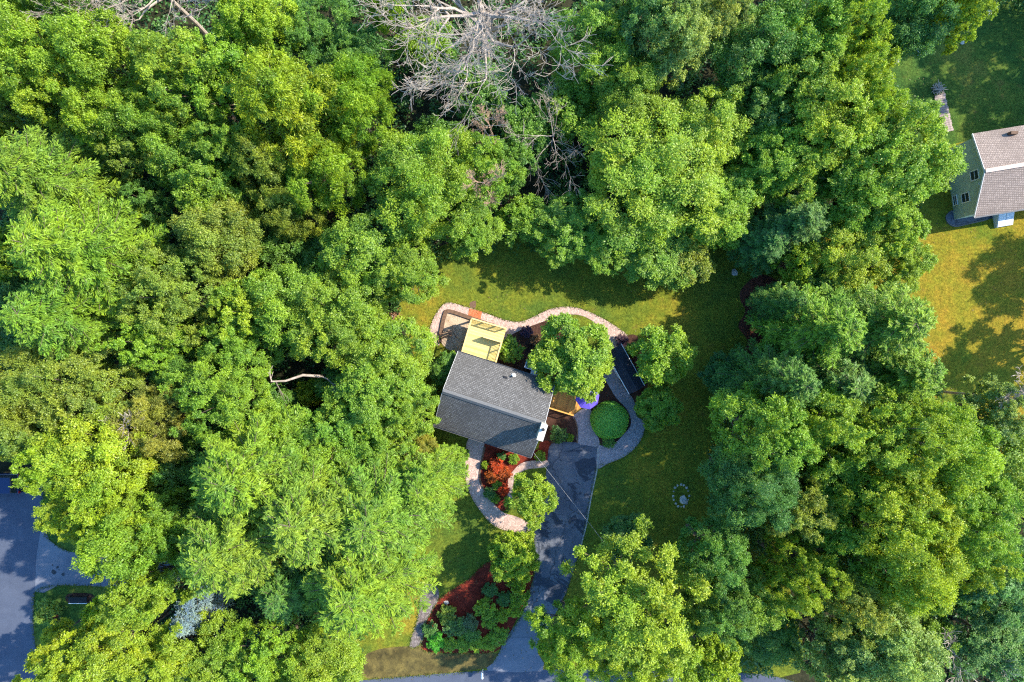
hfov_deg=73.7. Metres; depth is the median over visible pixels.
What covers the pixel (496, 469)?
shrub
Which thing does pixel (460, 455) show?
broadleaf tree
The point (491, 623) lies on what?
shrub
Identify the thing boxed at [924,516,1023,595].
broadleaf tree
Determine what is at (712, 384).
broadleaf tree
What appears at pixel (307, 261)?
broadleaf tree
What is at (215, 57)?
broadleaf tree
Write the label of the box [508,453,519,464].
shrub
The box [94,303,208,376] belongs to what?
broadleaf tree
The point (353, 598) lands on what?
tree
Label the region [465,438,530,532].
front walk
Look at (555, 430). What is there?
shrub
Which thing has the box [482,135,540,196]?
broadleaf tree
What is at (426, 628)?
shrub
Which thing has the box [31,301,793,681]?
grass tufts
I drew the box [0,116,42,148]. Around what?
broadleaf tree
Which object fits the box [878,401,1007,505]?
broadleaf tree
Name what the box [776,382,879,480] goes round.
broadleaf tree
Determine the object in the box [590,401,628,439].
round hedge
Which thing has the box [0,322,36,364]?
broadleaf tree
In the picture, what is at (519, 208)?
broadleaf tree
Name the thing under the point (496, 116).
dead tree
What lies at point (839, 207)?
broadleaf tree
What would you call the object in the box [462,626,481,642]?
shrub
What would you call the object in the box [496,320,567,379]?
mulch bed
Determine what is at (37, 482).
broadleaf tree
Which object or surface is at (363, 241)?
broadleaf tree
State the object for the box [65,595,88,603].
garden bench
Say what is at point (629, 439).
garden path
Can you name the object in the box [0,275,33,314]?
broadleaf tree
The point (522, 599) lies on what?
shrub
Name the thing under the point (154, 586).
broadleaf tree
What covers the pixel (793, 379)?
pine tree
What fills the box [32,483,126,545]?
broadleaf tree
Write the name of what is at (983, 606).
broadleaf tree
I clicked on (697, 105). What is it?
broadleaf tree
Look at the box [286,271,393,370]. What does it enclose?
broadleaf tree
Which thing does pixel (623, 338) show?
shrub
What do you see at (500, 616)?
shrub
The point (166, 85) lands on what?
broadleaf tree
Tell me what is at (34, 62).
broadleaf tree
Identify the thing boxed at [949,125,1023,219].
house
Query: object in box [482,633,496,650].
shrub
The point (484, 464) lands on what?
shrub
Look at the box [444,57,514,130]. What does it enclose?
broadleaf tree
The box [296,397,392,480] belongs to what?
broadleaf tree
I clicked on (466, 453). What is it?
shrub
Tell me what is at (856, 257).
broadleaf tree
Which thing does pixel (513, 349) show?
shrub
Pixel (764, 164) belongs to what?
broadleaf tree
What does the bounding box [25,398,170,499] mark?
broadleaf tree
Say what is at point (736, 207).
broadleaf tree
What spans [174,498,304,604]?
pine tree
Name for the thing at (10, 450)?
broadleaf tree
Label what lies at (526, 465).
front walk
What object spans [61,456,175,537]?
broadleaf tree
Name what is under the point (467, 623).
shrub
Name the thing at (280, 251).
broadleaf tree
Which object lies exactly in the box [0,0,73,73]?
broadleaf tree
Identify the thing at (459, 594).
mulch bed
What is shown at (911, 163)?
broadleaf tree
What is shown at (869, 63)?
broadleaf tree
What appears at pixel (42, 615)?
shrub
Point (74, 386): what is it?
broadleaf tree
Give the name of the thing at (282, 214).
locust tree
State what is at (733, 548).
broadleaf tree
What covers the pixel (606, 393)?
mulch bed
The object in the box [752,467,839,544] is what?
broadleaf tree
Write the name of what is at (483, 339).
deck
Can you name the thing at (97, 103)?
broadleaf tree
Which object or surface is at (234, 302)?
broadleaf tree
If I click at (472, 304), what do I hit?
stepping stone
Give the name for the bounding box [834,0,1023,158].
lawn
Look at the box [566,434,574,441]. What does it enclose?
shrub
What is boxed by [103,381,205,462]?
locust tree
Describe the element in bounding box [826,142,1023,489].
lawn
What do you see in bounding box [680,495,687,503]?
rock
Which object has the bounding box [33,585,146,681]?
lawn
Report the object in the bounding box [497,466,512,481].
shrub
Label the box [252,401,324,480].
broadleaf tree
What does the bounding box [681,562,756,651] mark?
broadleaf tree
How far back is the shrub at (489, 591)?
63.47 m
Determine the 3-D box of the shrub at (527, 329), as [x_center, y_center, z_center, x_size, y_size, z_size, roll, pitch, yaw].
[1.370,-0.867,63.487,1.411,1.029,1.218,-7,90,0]
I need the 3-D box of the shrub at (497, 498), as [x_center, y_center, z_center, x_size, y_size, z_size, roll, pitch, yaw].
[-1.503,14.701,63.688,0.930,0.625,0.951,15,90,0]
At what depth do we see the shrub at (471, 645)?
63.30 m
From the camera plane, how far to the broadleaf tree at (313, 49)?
55.86 m
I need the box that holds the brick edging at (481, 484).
[479,447,494,503]
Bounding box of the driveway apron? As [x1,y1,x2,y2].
[487,638,543,671]
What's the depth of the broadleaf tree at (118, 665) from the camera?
52.86 m
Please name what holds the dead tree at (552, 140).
on the ground at (528, 188)
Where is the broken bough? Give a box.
[269,366,335,403]
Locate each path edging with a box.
[574,417,577,442]
[580,448,598,546]
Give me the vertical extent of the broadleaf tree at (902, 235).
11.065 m
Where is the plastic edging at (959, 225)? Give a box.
[945,210,987,226]
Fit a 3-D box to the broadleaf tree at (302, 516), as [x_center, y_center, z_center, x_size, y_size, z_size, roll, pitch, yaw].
[-15.753,12.865,55.480,11.866,17.041,12.144,38,90,0]
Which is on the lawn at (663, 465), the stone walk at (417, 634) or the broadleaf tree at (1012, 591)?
the stone walk at (417, 634)
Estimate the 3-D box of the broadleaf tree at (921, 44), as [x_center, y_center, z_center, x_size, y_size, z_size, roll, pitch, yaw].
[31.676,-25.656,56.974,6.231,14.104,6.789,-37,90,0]
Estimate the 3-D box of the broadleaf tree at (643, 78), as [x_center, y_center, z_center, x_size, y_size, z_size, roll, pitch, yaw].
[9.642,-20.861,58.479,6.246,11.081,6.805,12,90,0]
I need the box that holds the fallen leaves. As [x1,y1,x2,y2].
[386,69,1022,679]
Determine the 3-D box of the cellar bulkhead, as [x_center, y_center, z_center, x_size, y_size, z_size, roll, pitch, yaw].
[45.839,-11.410,63.520,1.500,0.960,1.400,-10,90,0]
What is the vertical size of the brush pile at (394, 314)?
0.571 m
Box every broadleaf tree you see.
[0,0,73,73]
[0,8,111,138]
[0,72,66,137]
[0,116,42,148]
[0,221,38,282]
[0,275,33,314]
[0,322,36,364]
[0,339,97,446]
[0,392,73,462]
[9,433,123,499]
[11,622,118,681]
[18,0,146,64]
[21,98,87,152]
[21,339,158,438]
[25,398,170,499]
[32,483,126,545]
[38,5,177,107]
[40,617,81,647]
[45,74,143,158]
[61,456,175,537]
[61,599,174,681]
[69,491,189,588]
[77,117,164,187]
[78,592,125,641]
[91,547,199,632]
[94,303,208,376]
[96,83,183,158]
[101,239,232,347]
[117,176,185,230]
[123,24,239,134]
[123,608,217,681]
[124,482,209,564]
[138,107,231,192]
[141,434,209,511]
[149,341,220,401]
[157,346,286,447]
[168,197,267,283]
[169,19,273,126]
[172,154,256,232]
[179,607,266,681]
[189,107,265,187]
[196,306,284,383]
[207,272,287,340]
[210,0,301,73]
[227,611,313,681]
[243,261,335,349]
[250,376,301,415]
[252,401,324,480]
[253,221,309,275]
[267,0,356,76]
[278,614,367,681]
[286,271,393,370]
[290,221,350,274]
[293,378,323,406]
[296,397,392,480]
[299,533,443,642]
[314,208,415,305]
[314,363,355,400]
[321,353,427,433]
[322,9,396,101]
[349,314,438,390]
[353,414,421,474]
[365,0,405,35]
[365,123,493,247]
[371,230,451,304]
[380,381,440,442]
[393,13,460,83]
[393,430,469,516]
[412,113,462,170]
[426,350,455,388]
[437,199,505,261]
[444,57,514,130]
[445,446,468,478]
[447,131,526,209]
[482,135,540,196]
[486,530,541,584]
[492,93,557,160]
[495,192,550,247]
[503,472,558,530]
[526,188,602,270]
[526,312,614,403]
[531,71,597,144]
[545,0,637,103]
[574,95,726,255]
[577,194,645,276]
[590,54,668,126]
[597,0,672,63]
[601,512,652,560]
[611,213,700,292]
[628,323,699,386]
[629,0,723,90]
[633,381,684,432]
[655,83,753,178]
[671,239,716,284]
[673,160,769,251]
[674,516,751,599]
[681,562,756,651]
[683,631,743,681]
[687,0,754,63]
[696,350,744,397]
[697,440,807,531]
[706,381,826,475]
[708,0,810,96]
[714,557,789,634]
[723,66,804,152]
[724,119,813,205]
[732,605,802,668]
[742,32,845,137]
[747,0,855,82]
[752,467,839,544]
[757,128,847,209]
[767,238,831,285]
[769,58,877,171]
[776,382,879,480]
[789,617,885,681]
[791,260,864,298]
[794,505,880,575]
[796,434,891,530]
[797,217,893,291]
[801,555,900,652]
[805,0,893,66]
[810,72,910,153]
[812,156,907,240]
[819,27,904,113]
[819,373,977,502]
[822,92,968,229]
[824,441,966,568]
[831,599,952,681]
[845,184,931,265]
[850,526,972,619]
[855,0,962,64]
[863,241,938,297]
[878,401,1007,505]
[896,458,1023,573]
[900,612,962,655]
[913,0,999,55]
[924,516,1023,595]
[928,565,972,610]
[933,372,1023,448]
[946,601,1023,681]
[955,531,1023,629]
[958,579,996,610]
[960,412,1023,526]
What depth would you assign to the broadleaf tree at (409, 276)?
54.45 m
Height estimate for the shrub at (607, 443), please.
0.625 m
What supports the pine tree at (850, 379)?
on the lawn at (663, 465)
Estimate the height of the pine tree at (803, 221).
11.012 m
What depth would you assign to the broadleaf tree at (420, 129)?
57.57 m
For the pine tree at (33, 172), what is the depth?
50.91 m
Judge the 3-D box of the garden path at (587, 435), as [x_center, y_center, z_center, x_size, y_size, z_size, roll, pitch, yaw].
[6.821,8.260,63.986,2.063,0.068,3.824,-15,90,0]
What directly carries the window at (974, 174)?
in the house at (990, 182)
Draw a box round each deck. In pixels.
[462,318,505,361]
[549,392,580,415]
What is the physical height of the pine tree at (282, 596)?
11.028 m
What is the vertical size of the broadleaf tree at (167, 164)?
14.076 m
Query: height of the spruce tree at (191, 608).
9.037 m
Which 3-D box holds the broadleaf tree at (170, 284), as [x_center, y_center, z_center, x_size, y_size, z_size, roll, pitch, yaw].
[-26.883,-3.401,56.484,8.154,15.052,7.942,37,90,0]
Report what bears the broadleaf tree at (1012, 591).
on the ground at (528, 188)
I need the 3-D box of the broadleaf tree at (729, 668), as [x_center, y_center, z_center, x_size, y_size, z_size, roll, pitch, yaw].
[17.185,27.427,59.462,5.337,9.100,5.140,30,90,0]
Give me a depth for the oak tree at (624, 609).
52.39 m
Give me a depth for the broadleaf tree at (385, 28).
56.31 m
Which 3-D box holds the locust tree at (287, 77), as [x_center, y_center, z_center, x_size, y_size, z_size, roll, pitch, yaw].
[-16.566,-18.278,55.483,10.386,17.043,10.250,-36,90,0]
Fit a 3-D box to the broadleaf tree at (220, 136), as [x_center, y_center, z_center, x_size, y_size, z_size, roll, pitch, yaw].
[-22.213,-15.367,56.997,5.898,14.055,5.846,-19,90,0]
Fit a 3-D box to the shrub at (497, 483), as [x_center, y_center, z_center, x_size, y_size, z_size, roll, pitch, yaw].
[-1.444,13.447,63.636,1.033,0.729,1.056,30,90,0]
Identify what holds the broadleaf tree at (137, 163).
on the ground at (528, 188)
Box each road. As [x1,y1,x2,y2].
[0,486,42,681]
[359,670,793,681]
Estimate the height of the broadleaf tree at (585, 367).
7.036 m
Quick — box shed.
[609,344,644,393]
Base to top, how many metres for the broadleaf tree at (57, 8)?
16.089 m
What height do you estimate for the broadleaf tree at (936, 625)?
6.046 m
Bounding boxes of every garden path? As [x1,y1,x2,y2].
[430,303,626,346]
[573,408,598,446]
[596,369,644,467]
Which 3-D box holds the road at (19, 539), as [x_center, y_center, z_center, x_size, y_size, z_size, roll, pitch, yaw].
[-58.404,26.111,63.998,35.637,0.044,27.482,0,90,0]
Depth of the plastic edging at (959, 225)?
63.88 m
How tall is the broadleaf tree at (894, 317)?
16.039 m
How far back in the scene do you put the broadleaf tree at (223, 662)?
55.70 m
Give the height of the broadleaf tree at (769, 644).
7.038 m
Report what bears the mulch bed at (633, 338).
on the lawn at (663, 465)
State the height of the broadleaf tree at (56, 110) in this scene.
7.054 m
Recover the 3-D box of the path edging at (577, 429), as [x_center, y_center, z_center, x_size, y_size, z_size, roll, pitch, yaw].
[6.044,8.336,63.950,0.307,0.100,2.447,-7,90,0]
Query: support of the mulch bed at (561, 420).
on the lawn at (663, 465)
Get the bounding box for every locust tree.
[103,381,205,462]
[226,126,312,212]
[227,43,358,181]
[250,175,327,243]
[283,123,374,217]
[298,50,397,157]
[398,432,439,462]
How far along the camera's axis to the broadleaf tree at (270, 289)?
53.37 m
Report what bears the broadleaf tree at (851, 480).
on the ground at (528, 188)
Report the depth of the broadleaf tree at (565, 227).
58.33 m
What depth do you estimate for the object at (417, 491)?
55.24 m
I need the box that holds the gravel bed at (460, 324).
[442,313,498,357]
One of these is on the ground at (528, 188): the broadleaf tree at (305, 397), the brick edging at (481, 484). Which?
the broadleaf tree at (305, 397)
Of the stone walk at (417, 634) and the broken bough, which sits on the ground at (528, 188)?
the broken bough
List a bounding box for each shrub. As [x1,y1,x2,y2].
[33,597,64,626]
[40,497,58,517]
[420,621,437,637]
[426,631,445,653]
[436,605,456,624]
[442,615,464,637]
[444,636,459,652]
[455,634,469,652]
[460,446,469,461]
[461,612,478,633]
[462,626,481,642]
[467,635,483,653]
[472,597,495,619]
[481,460,488,469]
[481,582,498,598]
[481,612,498,628]
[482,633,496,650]
[483,486,495,500]
[484,468,498,483]
[487,458,504,475]
[488,626,509,646]
[490,494,500,503]
[492,480,502,490]
[494,607,510,623]
[496,451,505,459]
[496,482,509,496]
[496,590,511,606]
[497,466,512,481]
[499,333,525,363]
[505,578,526,594]
[507,603,523,617]
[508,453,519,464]
[508,589,530,607]
[520,325,533,337]
[529,334,540,345]
[534,450,545,460]
[549,425,567,443]
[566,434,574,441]
[602,438,616,448]
[614,334,628,346]
[625,342,640,356]
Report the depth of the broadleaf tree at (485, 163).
53.90 m
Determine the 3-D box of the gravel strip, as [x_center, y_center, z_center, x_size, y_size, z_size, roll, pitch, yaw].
[42.969,-11.507,63.995,4.446,0.050,1.520,0,90,0]
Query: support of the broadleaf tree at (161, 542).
on the ground at (528, 188)
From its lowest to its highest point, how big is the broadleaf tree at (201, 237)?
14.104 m
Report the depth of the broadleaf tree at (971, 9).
52.50 m
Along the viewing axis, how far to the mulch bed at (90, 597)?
63.98 m
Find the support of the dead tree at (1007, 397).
on the lawn at (974, 335)
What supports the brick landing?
on the lawn at (663, 465)
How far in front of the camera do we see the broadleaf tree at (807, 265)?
57.04 m
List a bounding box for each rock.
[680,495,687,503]
[732,269,737,275]
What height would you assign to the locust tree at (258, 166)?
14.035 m
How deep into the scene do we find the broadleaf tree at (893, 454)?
50.06 m
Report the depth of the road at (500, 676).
63.98 m
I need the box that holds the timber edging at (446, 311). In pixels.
[438,309,492,342]
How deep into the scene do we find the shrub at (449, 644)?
63.32 m
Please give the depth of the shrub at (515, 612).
63.17 m
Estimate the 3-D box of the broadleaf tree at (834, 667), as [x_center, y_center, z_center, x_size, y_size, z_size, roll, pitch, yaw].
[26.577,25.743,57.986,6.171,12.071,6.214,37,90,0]
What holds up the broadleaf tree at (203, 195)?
on the ground at (528, 188)
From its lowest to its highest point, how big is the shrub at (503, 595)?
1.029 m
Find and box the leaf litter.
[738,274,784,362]
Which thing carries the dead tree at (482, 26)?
on the ground at (528, 188)
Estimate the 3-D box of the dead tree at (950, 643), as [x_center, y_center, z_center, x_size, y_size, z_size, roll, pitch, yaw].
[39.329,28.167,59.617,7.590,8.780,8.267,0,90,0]
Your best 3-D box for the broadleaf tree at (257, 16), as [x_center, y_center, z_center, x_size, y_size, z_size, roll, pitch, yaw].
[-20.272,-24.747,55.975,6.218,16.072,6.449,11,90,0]
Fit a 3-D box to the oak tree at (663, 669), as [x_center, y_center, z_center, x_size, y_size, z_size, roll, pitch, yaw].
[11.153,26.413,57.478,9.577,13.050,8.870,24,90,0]
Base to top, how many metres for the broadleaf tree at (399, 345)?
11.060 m
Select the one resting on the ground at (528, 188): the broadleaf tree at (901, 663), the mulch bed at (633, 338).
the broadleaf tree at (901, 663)
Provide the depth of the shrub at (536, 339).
63.35 m
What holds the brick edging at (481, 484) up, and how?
on the mulch bed at (490, 452)
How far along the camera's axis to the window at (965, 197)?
61.91 m
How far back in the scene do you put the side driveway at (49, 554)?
63.97 m
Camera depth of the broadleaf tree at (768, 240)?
57.84 m
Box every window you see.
[952,194,957,205]
[961,191,969,203]
[969,169,979,181]
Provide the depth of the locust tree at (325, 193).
52.84 m
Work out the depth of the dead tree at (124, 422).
51.87 m
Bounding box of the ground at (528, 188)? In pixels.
[0,0,1023,681]
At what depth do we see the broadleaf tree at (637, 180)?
54.85 m
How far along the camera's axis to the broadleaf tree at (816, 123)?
52.29 m
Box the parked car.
[0,472,23,493]
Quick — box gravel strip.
[947,211,992,225]
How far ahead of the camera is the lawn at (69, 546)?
63.99 m
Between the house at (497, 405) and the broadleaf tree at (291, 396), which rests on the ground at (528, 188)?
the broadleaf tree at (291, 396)
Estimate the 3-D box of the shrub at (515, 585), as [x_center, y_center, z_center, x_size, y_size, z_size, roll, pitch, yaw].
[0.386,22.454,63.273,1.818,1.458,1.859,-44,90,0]
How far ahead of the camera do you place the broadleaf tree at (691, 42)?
52.20 m
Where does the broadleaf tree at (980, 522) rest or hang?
on the ground at (528, 188)
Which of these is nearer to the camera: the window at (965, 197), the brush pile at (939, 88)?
the window at (965, 197)
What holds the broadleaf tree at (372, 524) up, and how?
on the ground at (528, 188)
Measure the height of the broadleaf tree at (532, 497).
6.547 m
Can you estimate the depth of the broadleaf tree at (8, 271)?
57.04 m
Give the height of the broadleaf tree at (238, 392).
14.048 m
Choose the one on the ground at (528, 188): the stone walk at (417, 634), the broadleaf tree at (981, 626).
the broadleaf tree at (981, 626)
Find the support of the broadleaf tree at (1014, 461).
on the lawn at (974, 335)
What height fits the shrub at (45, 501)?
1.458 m
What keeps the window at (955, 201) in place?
in the house at (990, 182)
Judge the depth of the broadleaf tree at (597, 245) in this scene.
58.78 m
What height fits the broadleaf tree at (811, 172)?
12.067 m
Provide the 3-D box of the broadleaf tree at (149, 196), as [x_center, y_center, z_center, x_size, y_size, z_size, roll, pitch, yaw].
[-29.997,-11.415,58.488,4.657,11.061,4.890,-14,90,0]
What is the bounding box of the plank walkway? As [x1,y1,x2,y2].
[934,93,953,131]
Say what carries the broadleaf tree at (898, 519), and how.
on the ground at (528, 188)
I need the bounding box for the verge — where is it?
[361,646,497,678]
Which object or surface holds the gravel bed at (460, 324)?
on the lawn at (663, 465)
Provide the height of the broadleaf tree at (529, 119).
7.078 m
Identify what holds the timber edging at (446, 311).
on the gravel bed at (460, 324)
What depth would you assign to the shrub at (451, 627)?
63.09 m
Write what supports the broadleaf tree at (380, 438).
on the ground at (528, 188)
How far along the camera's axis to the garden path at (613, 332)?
63.96 m
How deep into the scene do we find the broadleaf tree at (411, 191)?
52.47 m
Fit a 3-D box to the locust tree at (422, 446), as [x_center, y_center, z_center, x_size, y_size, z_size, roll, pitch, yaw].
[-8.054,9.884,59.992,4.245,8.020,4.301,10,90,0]
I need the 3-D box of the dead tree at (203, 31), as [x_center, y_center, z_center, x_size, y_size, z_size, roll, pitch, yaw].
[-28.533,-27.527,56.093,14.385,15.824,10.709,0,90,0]
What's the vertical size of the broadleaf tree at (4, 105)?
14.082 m
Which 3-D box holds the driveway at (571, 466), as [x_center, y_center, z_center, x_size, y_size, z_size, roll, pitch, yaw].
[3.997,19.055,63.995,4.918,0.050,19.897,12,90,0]
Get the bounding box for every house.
[434,350,554,457]
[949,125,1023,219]
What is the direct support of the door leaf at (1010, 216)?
in the cellar bulkhead
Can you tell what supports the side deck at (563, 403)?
on the lawn at (663, 465)
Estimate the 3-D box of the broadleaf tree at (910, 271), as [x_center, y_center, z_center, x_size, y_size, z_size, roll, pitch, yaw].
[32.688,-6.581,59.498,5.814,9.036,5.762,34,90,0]
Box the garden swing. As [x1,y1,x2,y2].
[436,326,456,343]
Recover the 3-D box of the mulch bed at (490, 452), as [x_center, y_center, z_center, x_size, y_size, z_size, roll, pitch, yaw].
[0.253,12.455,64.002,6.850,0.036,6.909,0,90,0]
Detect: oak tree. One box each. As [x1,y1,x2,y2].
[522,596,614,681]
[553,514,715,681]
[588,609,703,681]
[754,531,857,619]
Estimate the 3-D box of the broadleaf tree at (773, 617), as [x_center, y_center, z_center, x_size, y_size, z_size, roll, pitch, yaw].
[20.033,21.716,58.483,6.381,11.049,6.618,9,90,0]
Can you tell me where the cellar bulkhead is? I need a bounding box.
[992,212,1013,227]
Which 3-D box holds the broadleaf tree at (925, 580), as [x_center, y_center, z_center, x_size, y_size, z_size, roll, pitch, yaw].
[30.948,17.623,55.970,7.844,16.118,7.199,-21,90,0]
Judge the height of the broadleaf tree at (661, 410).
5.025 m
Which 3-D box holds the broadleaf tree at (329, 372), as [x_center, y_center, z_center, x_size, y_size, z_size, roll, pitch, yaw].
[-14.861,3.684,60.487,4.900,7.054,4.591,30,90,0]
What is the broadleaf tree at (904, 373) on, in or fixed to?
on the ground at (528, 188)
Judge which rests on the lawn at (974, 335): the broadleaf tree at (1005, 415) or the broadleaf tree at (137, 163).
the broadleaf tree at (1005, 415)
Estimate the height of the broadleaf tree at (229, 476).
18.045 m
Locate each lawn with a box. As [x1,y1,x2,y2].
[33,468,75,551]
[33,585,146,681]
[323,229,804,680]
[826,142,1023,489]
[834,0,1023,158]
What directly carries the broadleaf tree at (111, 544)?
on the ground at (528, 188)
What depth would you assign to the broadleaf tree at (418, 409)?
56.41 m
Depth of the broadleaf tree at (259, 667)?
55.40 m
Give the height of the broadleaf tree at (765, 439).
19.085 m
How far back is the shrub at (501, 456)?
63.49 m
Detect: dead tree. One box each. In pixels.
[19,0,211,40]
[98,410,163,449]
[354,0,612,151]
[461,160,506,211]
[468,103,508,145]
[504,77,585,201]
[939,629,1021,681]
[943,367,1023,407]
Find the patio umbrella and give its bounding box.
[576,391,598,408]
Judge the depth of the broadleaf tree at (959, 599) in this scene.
57.77 m
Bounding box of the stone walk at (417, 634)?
[410,584,438,647]
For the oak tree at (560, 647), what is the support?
on the lawn at (663, 465)
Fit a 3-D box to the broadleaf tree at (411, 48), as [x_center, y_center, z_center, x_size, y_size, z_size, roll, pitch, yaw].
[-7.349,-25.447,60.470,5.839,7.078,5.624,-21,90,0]
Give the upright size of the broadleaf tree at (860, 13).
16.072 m
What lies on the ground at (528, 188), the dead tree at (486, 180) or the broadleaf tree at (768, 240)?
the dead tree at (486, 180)
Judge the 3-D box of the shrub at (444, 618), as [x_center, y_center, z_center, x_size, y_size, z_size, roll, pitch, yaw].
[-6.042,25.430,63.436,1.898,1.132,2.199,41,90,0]
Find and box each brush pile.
[387,312,401,319]
[931,81,948,95]
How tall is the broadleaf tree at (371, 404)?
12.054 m
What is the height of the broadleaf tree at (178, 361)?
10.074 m
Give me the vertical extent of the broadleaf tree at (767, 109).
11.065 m
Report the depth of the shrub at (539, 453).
63.34 m
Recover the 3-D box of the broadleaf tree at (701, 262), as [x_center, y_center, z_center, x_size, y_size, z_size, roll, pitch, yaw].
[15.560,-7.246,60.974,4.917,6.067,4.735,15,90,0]
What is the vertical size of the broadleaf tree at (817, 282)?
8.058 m
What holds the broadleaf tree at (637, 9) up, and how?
on the ground at (528, 188)
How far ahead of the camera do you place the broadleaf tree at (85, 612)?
57.53 m
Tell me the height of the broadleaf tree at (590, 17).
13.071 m
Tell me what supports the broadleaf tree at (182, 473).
on the ground at (528, 188)
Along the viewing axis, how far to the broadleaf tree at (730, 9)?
52.67 m
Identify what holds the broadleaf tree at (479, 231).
on the lawn at (663, 465)
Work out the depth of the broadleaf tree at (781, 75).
52.70 m
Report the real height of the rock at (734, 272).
0.356 m
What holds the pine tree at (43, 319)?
on the ground at (528, 188)
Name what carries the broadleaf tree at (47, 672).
on the lawn at (58, 593)
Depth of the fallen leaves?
63.93 m
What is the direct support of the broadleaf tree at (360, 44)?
on the ground at (528, 188)
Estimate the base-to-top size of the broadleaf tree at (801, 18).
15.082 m
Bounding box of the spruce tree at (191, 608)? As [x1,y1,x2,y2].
[168,583,233,638]
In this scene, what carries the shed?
on the mulch bed at (633, 338)
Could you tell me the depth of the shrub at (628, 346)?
63.19 m
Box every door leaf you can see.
[997,213,1006,226]
[1005,212,1013,225]
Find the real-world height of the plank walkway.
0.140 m
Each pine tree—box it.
[0,123,138,228]
[0,275,143,366]
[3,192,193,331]
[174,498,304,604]
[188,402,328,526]
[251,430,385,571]
[253,554,318,625]
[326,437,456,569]
[715,336,822,414]
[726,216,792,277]
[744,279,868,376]
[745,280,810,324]
[750,190,830,260]
[762,347,880,430]
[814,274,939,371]
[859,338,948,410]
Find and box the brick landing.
[468,308,481,318]
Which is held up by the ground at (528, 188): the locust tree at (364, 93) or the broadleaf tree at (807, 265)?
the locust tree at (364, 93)
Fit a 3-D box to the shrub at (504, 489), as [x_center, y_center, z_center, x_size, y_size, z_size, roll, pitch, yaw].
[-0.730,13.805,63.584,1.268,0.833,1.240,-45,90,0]
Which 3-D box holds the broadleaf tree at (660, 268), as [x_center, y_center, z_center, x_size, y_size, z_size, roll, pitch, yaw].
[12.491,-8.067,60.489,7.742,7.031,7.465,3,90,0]
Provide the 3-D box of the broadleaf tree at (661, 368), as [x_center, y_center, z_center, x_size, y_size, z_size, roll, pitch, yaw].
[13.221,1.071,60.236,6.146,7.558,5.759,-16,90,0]
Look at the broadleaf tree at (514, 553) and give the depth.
59.65 m
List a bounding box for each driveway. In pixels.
[35,531,182,592]
[508,442,597,640]
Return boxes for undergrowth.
[0,0,1023,681]
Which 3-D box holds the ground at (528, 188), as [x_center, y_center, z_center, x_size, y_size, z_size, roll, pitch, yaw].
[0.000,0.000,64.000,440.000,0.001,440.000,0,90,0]
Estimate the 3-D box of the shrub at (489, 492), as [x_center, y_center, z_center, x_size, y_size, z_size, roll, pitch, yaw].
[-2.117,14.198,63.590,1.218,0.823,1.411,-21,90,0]
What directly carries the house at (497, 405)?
on the lawn at (663, 465)
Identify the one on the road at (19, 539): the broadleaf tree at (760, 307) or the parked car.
the parked car
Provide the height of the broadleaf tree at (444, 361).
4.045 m
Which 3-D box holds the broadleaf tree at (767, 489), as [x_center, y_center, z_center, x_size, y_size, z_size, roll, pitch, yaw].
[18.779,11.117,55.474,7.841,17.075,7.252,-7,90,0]
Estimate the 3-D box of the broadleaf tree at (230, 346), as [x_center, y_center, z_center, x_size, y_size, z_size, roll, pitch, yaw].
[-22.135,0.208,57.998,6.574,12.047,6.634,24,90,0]
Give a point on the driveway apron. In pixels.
(508, 661)
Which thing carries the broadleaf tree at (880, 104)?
on the ground at (528, 188)
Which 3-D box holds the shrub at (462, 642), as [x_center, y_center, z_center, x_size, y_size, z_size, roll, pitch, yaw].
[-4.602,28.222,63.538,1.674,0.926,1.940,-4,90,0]
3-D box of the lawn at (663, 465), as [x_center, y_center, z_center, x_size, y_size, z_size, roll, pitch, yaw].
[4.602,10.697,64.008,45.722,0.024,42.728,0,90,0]
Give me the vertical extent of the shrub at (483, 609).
1.354 m
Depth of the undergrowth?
63.38 m
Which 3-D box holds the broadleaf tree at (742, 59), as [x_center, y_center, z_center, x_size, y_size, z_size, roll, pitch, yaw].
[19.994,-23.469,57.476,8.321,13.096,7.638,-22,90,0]
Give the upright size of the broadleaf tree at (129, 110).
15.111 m
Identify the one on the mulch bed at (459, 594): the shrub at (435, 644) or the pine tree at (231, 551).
the shrub at (435, 644)
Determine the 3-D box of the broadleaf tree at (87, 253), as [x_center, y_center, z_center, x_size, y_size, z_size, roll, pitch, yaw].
[-32.576,-6.437,54.490,11.201,19.021,11.019,37,90,0]
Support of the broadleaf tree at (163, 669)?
on the ground at (528, 188)
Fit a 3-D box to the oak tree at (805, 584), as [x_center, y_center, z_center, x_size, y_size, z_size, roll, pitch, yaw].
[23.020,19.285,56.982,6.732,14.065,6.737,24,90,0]
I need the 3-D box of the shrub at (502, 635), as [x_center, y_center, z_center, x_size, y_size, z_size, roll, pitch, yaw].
[-1.274,27.399,63.377,1.932,1.250,1.975,18,90,0]
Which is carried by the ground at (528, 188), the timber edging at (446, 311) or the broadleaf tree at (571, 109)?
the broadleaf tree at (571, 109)
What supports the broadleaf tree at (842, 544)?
on the ground at (528, 188)
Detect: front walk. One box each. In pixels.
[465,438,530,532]
[507,460,548,497]
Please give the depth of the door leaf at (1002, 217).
63.36 m
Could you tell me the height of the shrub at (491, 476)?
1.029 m
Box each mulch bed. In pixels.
[65,593,94,602]
[421,557,533,653]
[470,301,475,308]
[481,441,550,510]
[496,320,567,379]
[541,409,576,443]
[590,378,630,445]
[619,334,647,404]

